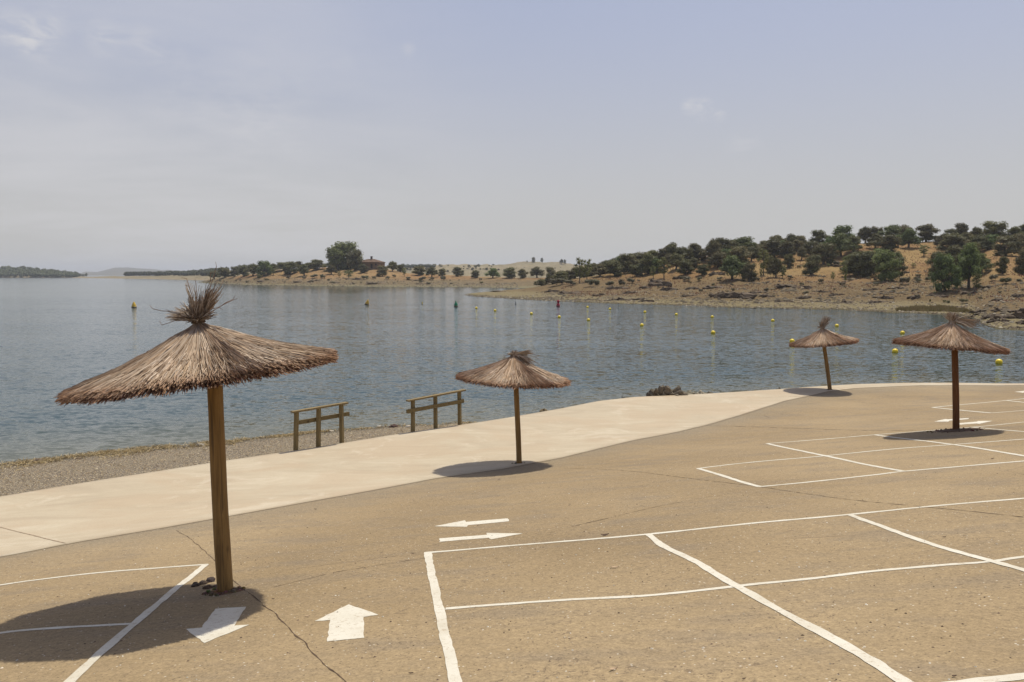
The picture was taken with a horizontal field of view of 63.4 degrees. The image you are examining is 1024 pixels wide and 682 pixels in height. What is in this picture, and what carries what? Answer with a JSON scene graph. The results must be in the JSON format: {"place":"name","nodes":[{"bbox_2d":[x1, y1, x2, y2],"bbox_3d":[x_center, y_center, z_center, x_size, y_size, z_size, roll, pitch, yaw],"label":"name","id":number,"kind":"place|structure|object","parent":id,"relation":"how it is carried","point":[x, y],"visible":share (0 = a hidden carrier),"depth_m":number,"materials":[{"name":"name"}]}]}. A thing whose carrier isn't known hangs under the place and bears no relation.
{"place":"outdoors","nodes":[
{"label":"outdoors","id":0,"kind":"place"},
{"bbox_2d":[0,275,86,277],"bbox_3d":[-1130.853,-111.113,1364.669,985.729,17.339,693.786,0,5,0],"label":"bank","id":1,"kind":"structure","parent":0,"point":[38,277],"depth_m":1222.97,"materials":[{"name":"beige soil"}]},
{"bbox_2d":[0,265,79,276],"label":"distant wood","id":2,"kind":"object","parent":1,"relation":"on","point":[9,271],"visible":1,"depth_m":1243.25,"materials":[{"name":"green plant"}]},
{"bbox_2d":[79,267,173,275],"bbox_3d":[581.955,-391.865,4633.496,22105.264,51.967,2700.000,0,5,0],"label":"mountains","id":3,"kind":"structure","parent":0,"point":[121,271],"depth_m":3968.12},
{"bbox_2d":[72,268,281,280],"bbox_3d":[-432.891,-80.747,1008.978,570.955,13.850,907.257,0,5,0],"label":"sandy bank","id":4,"kind":"structure","parent":0,"point":[188,277],"depth_m":867.70,"materials":[{"name":"beige sand"}]},
{"bbox_2d":[123,266,229,275],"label":"distant wood","id":5,"kind":"object","parent":4,"relation":"on","point":[201,272],"visible":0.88,"depth_m":915.63,"materials":[{"name":"green plant"}]},
{"bbox_2d":[0,423,469,495],"bbox_3d":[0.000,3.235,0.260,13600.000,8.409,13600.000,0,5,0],"label":"ground","id":6,"kind":"structure","parent":0,"point":[113,471],"depth_m":21.29,"materials":[{"name":"grey gravel"}]},
{"bbox_2d":[0,421,482,471],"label":"dry weed","id":7,"kind":"object","parent":6,"relation":"on","point":[111,452],"visible":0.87,"depth_m":23.05,"materials":[{"name":"brown plant"}]},
{"bbox_2d":[649,385,665,395],"bbox_3d":[5.648,2.079,31.889,0.769,0.840,0.743,3,5,32],"label":"rock","id":8,"kind":"object","parent":6,"relation":"on","point":[658,391],"visible":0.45,"depth_m":31.69,"materials":[{"name":"stone"}]},
{"bbox_2d":[663,385,687,395],"bbox_3d":[6.239,2.083,31.958,1.093,0.808,1.060,1,5,7],"label":"rock","id":9,"kind":"object","parent":6,"relation":"on","point":[677,391],"visible":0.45,"depth_m":31.73,"materials":[{"name":"stone"}]},
{"bbox_2d":[200,267,551,287],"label":"bank","id":10,"kind":"structure","parent":0,"point":[463,280],"depth_m":368.28,"materials":[{"name":"beige soil"}]},
{"bbox_2d":[216,267,230,276],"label":"holm oak","id":11,"kind":"object","parent":10,"relation":"on","point":[224,272],"visible":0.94,"depth_m":459.61,"materials":[{"name":"green plant"}]},
{"bbox_2d":[254,260,272,275],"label":"oak tree","id":12,"kind":"object","parent":10,"relation":"on","point":[266,265],"visible":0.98,"depth_m":416.99,"materials":[{"name":"green plant"}]},
{"bbox_2d":[282,261,299,273],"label":"holm oak","id":13,"kind":"object","parent":10,"relation":"on","point":[290,267],"visible":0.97,"depth_m":410.87,"materials":[{"name":"green plant"}]},
{"bbox_2d":[308,259,326,269],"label":"holm oak","id":14,"kind":"object","parent":10,"relation":"on","point":[315,263],"visible":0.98,"depth_m":412.30,"materials":[{"name":"green plant"}]},
{"bbox_2d":[325,247,347,269],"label":"oak tree","id":15,"kind":"object","parent":10,"relation":"on","point":[333,253],"visible":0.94,"depth_m":402.37,"materials":[{"name":"green plant"}]},
{"bbox_2d":[327,241,363,269],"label":"oak tree","id":16,"kind":"object","parent":10,"relation":"on","point":[344,248],"visible":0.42,"depth_m":406.41,"materials":[{"name":"green plant"}]},
{"bbox_2d":[345,248,364,270],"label":"holm oak","id":17,"kind":"object","parent":10,"relation":"on","point":[354,259],"visible":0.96,"depth_m":392.81,"materials":[{"name":"green plant"}]},
{"bbox_2d":[213,275,517,287],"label":"shore stones","id":18,"kind":"object","parent":10,"relation":"on","point":[477,284],"visible":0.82,"depth_m":342.48,"materials":[{"name":"beige stone"}]},
{"bbox_2d":[359,256,385,269],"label":"stone house","id":19,"kind":"structure","parent":10,"relation":"on","point":[371,263],"depth_m":398.08,"materials":[{"name":"beige stone"}]},
{"bbox_2d":[376,265,387,275],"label":"holm oak","id":20,"kind":"object","parent":10,"relation":"on","point":[382,270],"visible":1,"depth_m":371.69,"materials":[{"name":"green plant"}]},
{"bbox_2d":[502,267,515,277],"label":"holm oak","id":21,"kind":"object","parent":10,"relation":"on","point":[508,272],"visible":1,"depth_m":357.98,"materials":[{"name":"green plant"}]},
{"bbox_2d":[530,266,544,277],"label":"holm oak","id":22,"kind":"object","parent":10,"relation":"on","point":[536,271],"visible":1,"depth_m":357.40,"materials":[{"name":"green plant"}]},
{"bbox_2d":[388,261,596,277],"bbox_3d":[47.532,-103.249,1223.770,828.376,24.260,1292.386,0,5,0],"label":"pale hill","id":23,"kind":"structure","parent":0,"point":[517,266],"depth_m":945.28,"materials":[{"name":"beige soil"}]},
{"bbox_2d":[0,385,1023,681],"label":"parking lot","id":24,"kind":"structure","parent":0,"point":[546,503],"depth_m":8.31,"materials":[{"name":"brown asphalt"}]},
{"bbox_2d":[0,564,208,681],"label":"bay lines","id":25,"kind":"object","parent":24,"relation":"on","point":[90,661],"visible":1,"depth_m":7.48,"materials":[{"name":"white paint"}]},
{"bbox_2d":[53,265,338,591],"bbox_3d":[-3.042,0.945,8.349,2.647,3.473,2.670,0,5,0],"label":"straw umbrella","id":26,"kind":"object","parent":24,"relation":"on","point":[199,352],"visible":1,"depth_m":7.78,"materials":[{"name":"brown wood"}]},
{"bbox_2d":[187,607,246,642],"bbox_3d":[-2.551,2.448,7.188,0.509,0.186,1.167,-2,5,-20],"label":"painted arrow","id":27,"kind":"object","parent":24,"relation":"on","point":[219,622],"visible":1,"depth_m":7.12,"materials":[{"name":"white paint"}]},
{"bbox_2d":[202,586,244,595],"bbox_3d":[-2.936,2.549,8.439,0.423,0.077,0.351,0,5,0],"label":"soil patch","id":28,"kind":"object","parent":24,"relation":"on","point":[215,592],"visible":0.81,"depth_m":8.38,"materials":[{"name":"soil"}]},
{"bbox_2d":[178,531,346,681],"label":"crack","id":29,"kind":"object","parent":24,"relation":"on","point":[282,621],"visible":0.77,"depth_m":6.81,"materials":[{"name":"brown concrete"}]},
{"bbox_2d":[316,604,377,640],"bbox_3d":[-1.359,2.332,6.917,0.510,0.181,1.140,-2,5,-21],"label":"painted arrow","id":30,"kind":"object","parent":24,"relation":"on","point":[348,620],"visible":1,"depth_m":6.87,"materials":[{"name":"white paint"}]},
{"bbox_2d":[438,518,508,526],"bbox_3d":[-0.560,2.532,11.552,1.039,0.107,0.600,0,5,0],"label":"painted arrow","id":31,"kind":"object","parent":24,"relation":"on","point":[463,523],"visible":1,"depth_m":11.55,"materials":[{"name":"white paint"}]},
{"bbox_2d":[439,533,521,541],"bbox_3d":[-0.394,2.464,10.418,1.062,0.101,0.485,0,5,0],"label":"painted arrow","id":32,"kind":"object","parent":24,"relation":"on","point":[495,535],"visible":1,"depth_m":10.41,"materials":[{"name":"white paint"}]},
{"bbox_2d":[424,498,1023,681],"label":"bay lines","id":33,"kind":"object","parent":24,"relation":"on","point":[453,673],"visible":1,"depth_m":7.02,"materials":[{"name":"white paint"}]},
{"bbox_2d":[696,422,1023,486],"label":"bay lines","id":34,"kind":"object","parent":24,"relation":"on","point":[744,482],"visible":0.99,"depth_m":15.49,"materials":[{"name":"white paint"}]},
{"bbox_2d":[891,312,1011,428],"bbox_3d":[10.199,0.765,19.415,2.571,2.939,2.505,0,5,0],"label":"straw umbrella","id":35,"kind":"object","parent":24,"relation":"on","point":[953,336],"visible":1,"depth_m":19.02,"materials":[{"name":"brown wood"}]},
{"bbox_2d":[927,427,984,432],"bbox_3d":[10.446,2.095,19.502,1.123,0.195,1.088,-4,6,-43],"label":"soil patch","id":36,"kind":"object","parent":24,"relation":"on","point":[957,430],"visible":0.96,"depth_m":19.37,"materials":[{"name":"soil"}]},
{"bbox_2d":[0,275,1023,463],"bbox_3d":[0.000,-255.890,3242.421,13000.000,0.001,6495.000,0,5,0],"label":"water","id":37,"kind":"structure","parent":0,"point":[396,348],"depth_m":52.65,"materials":[{"name":"liquid"}]},
{"bbox_2d":[0,383,1023,556],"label":"concrete apron","id":38,"kind":"object","parent":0,"point":[102,508],"visible":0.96,"depth_m":19.47,"materials":[{"name":"beige concrete"}]},
{"bbox_2d":[290,402,349,450],"bbox_3d":[-5.112,2.429,22.331,1.799,1.426,0.190,-4,6,-44],"label":"wooden railing","id":39,"kind":"object","parent":38,"relation":"on","point":[340,415],"visible":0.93,"depth_m":22.20,"materials":[{"name":"brown wood"}]},
{"bbox_2d":[406,389,465,431],"bbox_3d":[-2.280,2.242,24.890,2.199,1.398,0.179,-4,6,-41],"label":"wooden railing","id":40,"kind":"object","parent":38,"relation":"on","point":[459,401],"visible":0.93,"depth_m":24.85,"materials":[{"name":"brown wood"}]},
{"bbox_2d":[454,349,571,462],"bbox_3d":[0.026,1.575,19.145,2.696,2.795,2.714,0,5,0],"label":"straw umbrella","id":41,"kind":"object","parent":38,"relation":"on","point":[515,370],"visible":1,"depth_m":18.58,"materials":[{"name":"brown wood"}]},
{"bbox_2d":[788,316,858,389],"bbox_3d":[12.415,0.523,33.070,2.650,3.147,2.702,0,5,0],"label":"straw umbrella","id":42,"kind":"object","parent":38,"relation":"on","point":[823,337],"visible":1,"depth_m":32.60,"materials":[{"name":"brown wood"}]},
{"bbox_2d":[0,0,1023,272],"label":"sky","id":43,"kind":"structure","parent":0,"point":[178,135],"materials":[{"name":"blue"}]},
{"bbox_2d":[1,437,1023,681],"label":"grit","id":44,"kind":"object","parent":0,"point":[551,577],"visible":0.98,"depth_m":7.07,"materials":[{"name":"gravel"}]},
{"bbox_2d":[469,241,1023,330],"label":"hill","id":45,"kind":"structure","parent":0,"point":[899,301],"depth_m":161.00,"materials":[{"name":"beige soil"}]},
{"bbox_2d":[554,270,572,279],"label":"holm oak","id":46,"kind":"object","parent":45,"relation":"on","point":[560,274],"visible":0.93,"depth_m":230.74,"materials":[{"name":"green plant"}]},
{"bbox_2d":[573,257,584,282],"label":"young willow","id":47,"kind":"object","parent":45,"relation":"on","point":[579,261],"visible":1,"depth_m":213.51,"materials":[{"name":"green plant"}]},
{"bbox_2d":[591,264,608,275],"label":"holm oak","id":48,"kind":"object","parent":45,"relation":"on","point":[599,270],"visible":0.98,"depth_m":226.47,"materials":[{"name":"green plant"}]},
{"bbox_2d":[605,260,623,276],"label":"holm oak","id":49,"kind":"object","parent":45,"relation":"on","point":[615,267],"visible":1,"depth_m":222.68,"materials":[{"name":"green plant"}]},
{"bbox_2d":[618,253,638,273],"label":"holm oak","id":50,"kind":"object","parent":45,"relation":"on","point":[629,258],"visible":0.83,"depth_m":225.84,"materials":[{"name":"green plant"}]},
{"bbox_2d":[628,264,644,275],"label":"holm oak","id":51,"kind":"object","parent":45,"relation":"on","point":[636,271],"visible":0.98,"depth_m":212.49,"materials":[{"name":"green plant"}]},
{"bbox_2d":[639,252,656,273],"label":"holm oak","id":52,"kind":"object","parent":45,"relation":"on","point":[646,262],"visible":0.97,"depth_m":211.48,"materials":[{"name":"green plant"}]},
{"bbox_2d":[647,281,671,286],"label":"rock ledge","id":53,"kind":"object","parent":45,"relation":"on","point":[662,283],"visible":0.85,"depth_m":185.79,"materials":[{"name":"stone"}]},
{"bbox_2d":[657,257,670,278],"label":"young willow","id":54,"kind":"object","parent":45,"relation":"on","point":[661,271],"visible":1,"depth_m":201.87,"materials":[{"name":"green plant"}]},
{"bbox_2d":[663,242,678,255],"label":"holm oak","id":55,"kind":"object","parent":45,"relation":"on","point":[672,247],"visible":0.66,"depth_m":237.70,"materials":[{"name":"green plant"}]},
{"bbox_2d":[669,252,685,269],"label":"holm oak","id":56,"kind":"object","parent":45,"relation":"on","point":[676,258],"visible":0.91,"depth_m":208.29,"materials":[{"name":"green plant"}]},
{"bbox_2d":[675,246,694,259],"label":"holm oak","id":57,"kind":"object","parent":45,"relation":"on","point":[686,253],"visible":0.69,"depth_m":228.84,"materials":[{"name":"green plant"}]},
{"bbox_2d":[676,259,694,274],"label":"holm oak","id":58,"kind":"object","parent":45,"relation":"on","point":[684,265],"visible":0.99,"depth_m":200.08,"materials":[{"name":"green plant"}]},
{"bbox_2d":[695,264,709,274],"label":"holm oak","id":59,"kind":"object","parent":45,"relation":"on","point":[703,269],"visible":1,"depth_m":195.67,"materials":[{"name":"green plant"}]},
{"bbox_2d":[699,238,722,260],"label":"holm oak","id":60,"kind":"object","parent":45,"relation":"on","point":[712,247],"visible":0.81,"depth_m":227.63,"materials":[{"name":"green plant"}]},
{"bbox_2d":[706,251,726,266],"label":"holm oak","id":61,"kind":"object","parent":45,"relation":"on","point":[718,257],"visible":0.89,"depth_m":202.47,"materials":[{"name":"green plant"}]},
{"bbox_2d":[719,255,744,279],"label":"oak tree","id":62,"kind":"object","parent":45,"relation":"on","point":[731,265],"visible":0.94,"depth_m":183.33,"materials":[{"name":"green plant"}]},
{"bbox_2d":[713,291,757,298],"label":"rock ledge","id":63,"kind":"object","parent":45,"relation":"on","point":[722,294],"visible":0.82,"depth_m":139.64,"materials":[{"name":"stone"}]},
{"bbox_2d":[730,246,752,262],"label":"holm oak","id":64,"kind":"object","parent":45,"relation":"on","point":[738,251],"visible":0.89,"depth_m":206.77,"materials":[{"name":"green plant"}]},
{"bbox_2d":[465,282,1022,329],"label":"shore stones","id":65,"kind":"object","parent":45,"relation":"on","point":[711,305],"visible":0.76,"depth_m":129.94,"materials":[{"name":"beige stone"}]},
{"bbox_2d":[733,236,755,254],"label":"oak tree","id":66,"kind":"object","parent":45,"relation":"on","point":[745,242],"visible":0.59,"depth_m":231.58,"materials":[{"name":"green plant"}]},
{"bbox_2d":[740,262,757,281],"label":"holm oak","id":67,"kind":"object","parent":45,"relation":"on","point":[747,271],"visible":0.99,"depth_m":180.91,"materials":[{"name":"green plant"}]},
{"bbox_2d":[745,246,759,260],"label":"holm oak","id":68,"kind":"object","parent":45,"relation":"on","point":[754,255],"visible":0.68,"depth_m":215.56,"materials":[{"name":"green plant"}]},
{"bbox_2d":[756,248,768,274],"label":"young willow","id":69,"kind":"object","parent":45,"relation":"on","point":[762,257],"visible":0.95,"depth_m":190.28,"materials":[{"name":"green plant"}]},
{"bbox_2d":[763,239,783,257],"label":"holm oak","id":70,"kind":"object","parent":45,"relation":"on","point":[774,248],"visible":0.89,"depth_m":227.31,"materials":[{"name":"green plant"}]},
{"bbox_2d":[766,257,785,277],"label":"holm oak","id":71,"kind":"object","parent":45,"relation":"on","point":[775,263],"visible":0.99,"depth_m":181.18,"materials":[{"name":"green plant"}]},
{"bbox_2d":[536,270,1023,315],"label":"rubble","id":72,"kind":"object","parent":45,"relation":"on","point":[1004,311],"visible":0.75,"depth_m":140.02,"materials":[{"name":"stone"}]},
{"bbox_2d":[780,240,795,256],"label":"holm oak","id":73,"kind":"object","parent":45,"relation":"on","point":[788,248],"visible":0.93,"depth_m":225.33,"materials":[{"name":"green plant"}]},
{"bbox_2d":[782,253,794,267],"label":"holm oak","id":74,"kind":"object","parent":45,"relation":"on","point":[789,260],"visible":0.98,"depth_m":199.74,"materials":[{"name":"green plant"}]},
{"bbox_2d":[803,241,817,254],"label":"holm oak","id":75,"kind":"object","parent":45,"relation":"on","point":[808,246],"visible":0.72,"depth_m":225.62,"materials":[{"name":"green plant"}]},
{"bbox_2d":[801,253,822,275],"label":"holm oak","id":76,"kind":"object","parent":45,"relation":"on","point":[811,265],"visible":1,"depth_m":185.62,"materials":[{"name":"green plant"}]},
{"bbox_2d":[808,229,827,243],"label":"holm oak","id":77,"kind":"object","parent":45,"relation":"on","point":[819,235],"visible":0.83,"depth_m":244.15,"materials":[{"name":"green plant"}]},
{"bbox_2d":[810,242,839,263],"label":"holm oak","id":78,"kind":"object","parent":45,"relation":"on","point":[823,250],"visible":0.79,"depth_m":203.52,"materials":[{"name":"green plant"}]},
{"bbox_2d":[820,235,842,256],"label":"oak tree","id":79,"kind":"object","parent":45,"relation":"on","point":[830,239],"visible":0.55,"depth_m":216.32,"materials":[{"name":"green plant"}]},
{"bbox_2d":[830,225,855,238],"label":"oak tree","id":80,"kind":"object","parent":45,"relation":"on","point":[842,229],"visible":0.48,"depth_m":239.57,"materials":[{"name":"green plant"}]},
{"bbox_2d":[831,233,857,256],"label":"oak tree","id":81,"kind":"object","parent":45,"relation":"on","point":[843,243],"visible":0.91,"depth_m":215.55,"materials":[{"name":"green plant"}]},
{"bbox_2d":[840,251,869,274],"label":"holm oak","id":82,"kind":"object","parent":45,"relation":"on","point":[854,257],"visible":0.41,"depth_m":178.52,"materials":[{"name":"green plant"}]},
{"bbox_2d":[847,235,862,250],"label":"holm oak","id":83,"kind":"object","parent":45,"relation":"on","point":[855,240],"visible":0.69,"depth_m":217.99,"materials":[{"name":"green plant"}]},
{"bbox_2d":[856,226,871,242],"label":"holm oak","id":84,"kind":"object","parent":45,"relation":"on","point":[864,233],"visible":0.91,"depth_m":240.89,"materials":[{"name":"green plant"}]},
{"bbox_2d":[854,251,878,277],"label":"holm oak","id":85,"kind":"object","parent":45,"relation":"on","point":[864,266],"visible":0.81,"depth_m":173.19,"materials":[{"name":"green plant"}]},
{"bbox_2d":[864,233,882,248],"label":"holm oak","id":86,"kind":"object","parent":45,"relation":"on","point":[875,236],"visible":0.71,"depth_m":220.12,"materials":[{"name":"green plant"}]},
{"bbox_2d":[870,234,902,253],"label":"holm oak","id":87,"kind":"object","parent":45,"relation":"on","point":[885,242],"visible":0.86,"depth_m":206.79,"materials":[{"name":"green plant"}]},
{"bbox_2d":[871,249,902,281],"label":"oak tree","id":88,"kind":"object","parent":45,"relation":"on","point":[883,260],"visible":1,"depth_m":158.90,"materials":[{"name":"green plant"}]},
{"bbox_2d":[877,224,901,235],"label":"oak tree","id":89,"kind":"object","parent":45,"relation":"on","point":[891,230],"visible":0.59,"depth_m":233.00,"materials":[{"name":"green plant"}]},
{"bbox_2d":[890,256,907,275],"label":"holm oak","id":90,"kind":"object","parent":45,"relation":"on","point":[903,268],"visible":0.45,"depth_m":170.48,"materials":[{"name":"green plant"}]},
{"bbox_2d":[898,228,923,247],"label":"oak tree","id":91,"kind":"object","parent":45,"relation":"on","point":[909,237],"visible":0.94,"depth_m":216.54,"materials":[{"name":"green plant"}]},
{"bbox_2d":[915,224,940,241],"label":"holm oak","id":92,"kind":"object","parent":45,"relation":"on","point":[925,234],"visible":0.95,"depth_m":235.35,"materials":[{"name":"green plant"}]},
{"bbox_2d":[895,303,973,314],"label":"reeds","id":93,"kind":"object","parent":45,"relation":"on","point":[941,307],"visible":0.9,"depth_m":109.19,"materials":[{"name":"green plant"}]},
{"bbox_2d":[928,252,962,292],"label":"oak tree","id":94,"kind":"object","parent":45,"relation":"on","point":[944,265],"visible":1,"depth_m":135.27,"materials":[{"name":"green plant"}]},
{"bbox_2d":[936,233,968,251],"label":"holm oak","id":95,"kind":"object","parent":45,"relation":"on","point":[951,239],"visible":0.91,"depth_m":205.38,"materials":[{"name":"green plant"}]},
{"bbox_2d":[944,245,963,260],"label":"holm oak","id":96,"kind":"object","parent":45,"relation":"on","point":[953,251],"visible":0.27,"depth_m":172.83,"materials":[{"name":"green plant"}]},
{"bbox_2d":[954,222,968,234],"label":"holm oak","id":97,"kind":"object","parent":45,"relation":"on","point":[961,228],"visible":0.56,"depth_m":232.09,"materials":[{"name":"green plant"}]},
{"bbox_2d":[951,242,983,287],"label":"oak tree","id":98,"kind":"object","parent":45,"relation":"on","point":[969,261],"visible":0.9,"depth_m":137.09,"materials":[{"name":"green plant"}]},
{"bbox_2d":[968,234,993,252],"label":"holm oak","id":99,"kind":"object","parent":45,"relation":"on","point":[982,241],"visible":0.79,"depth_m":196.98,"materials":[{"name":"green plant"}]},
{"bbox_2d":[980,253,993,273],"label":"oak tree","id":100,"kind":"object","parent":45,"relation":"on","point":[985,263],"visible":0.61,"depth_m":158.49,"materials":[{"name":"green plant"}]},
{"bbox_2d":[980,221,1008,241],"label":"holm oak","id":101,"kind":"object","parent":45,"relation":"on","point":[993,227],"visible":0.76,"depth_m":215.03,"materials":[{"name":"green plant"}]},
{"bbox_2d":[994,256,1009,273],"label":"holm oak","id":102,"kind":"object","parent":45,"relation":"on","point":[1002,262],"visible":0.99,"depth_m":141.29,"materials":[{"name":"green plant"}]},
{"bbox_2d":[990,313,1023,318],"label":"rock ledge","id":103,"kind":"object","parent":45,"relation":"on","point":[1012,316],"visible":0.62,"depth_m":84.86,"materials":[{"name":"stone"}]},
{"bbox_2d":[991,235,1023,255],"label":"holm oak","id":104,"kind":"object","parent":45,"relation":"on","point":[1013,241],"visible":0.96,"depth_m":182.50,"materials":[{"name":"green plant"}]},
{"bbox_2d":[1004,226,1023,236],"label":"holm oak","id":105,"kind":"object","parent":45,"relation":"on","point":[1012,231],"visible":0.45,"depth_m":211.55,"materials":[{"name":"green plant"}]},
{"bbox_2d":[1011,249,1023,274],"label":"holm oak","id":106,"kind":"object","parent":45,"relation":"on","point":[1019,262],"visible":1,"depth_m":145.38,"materials":[{"name":"green plant"}]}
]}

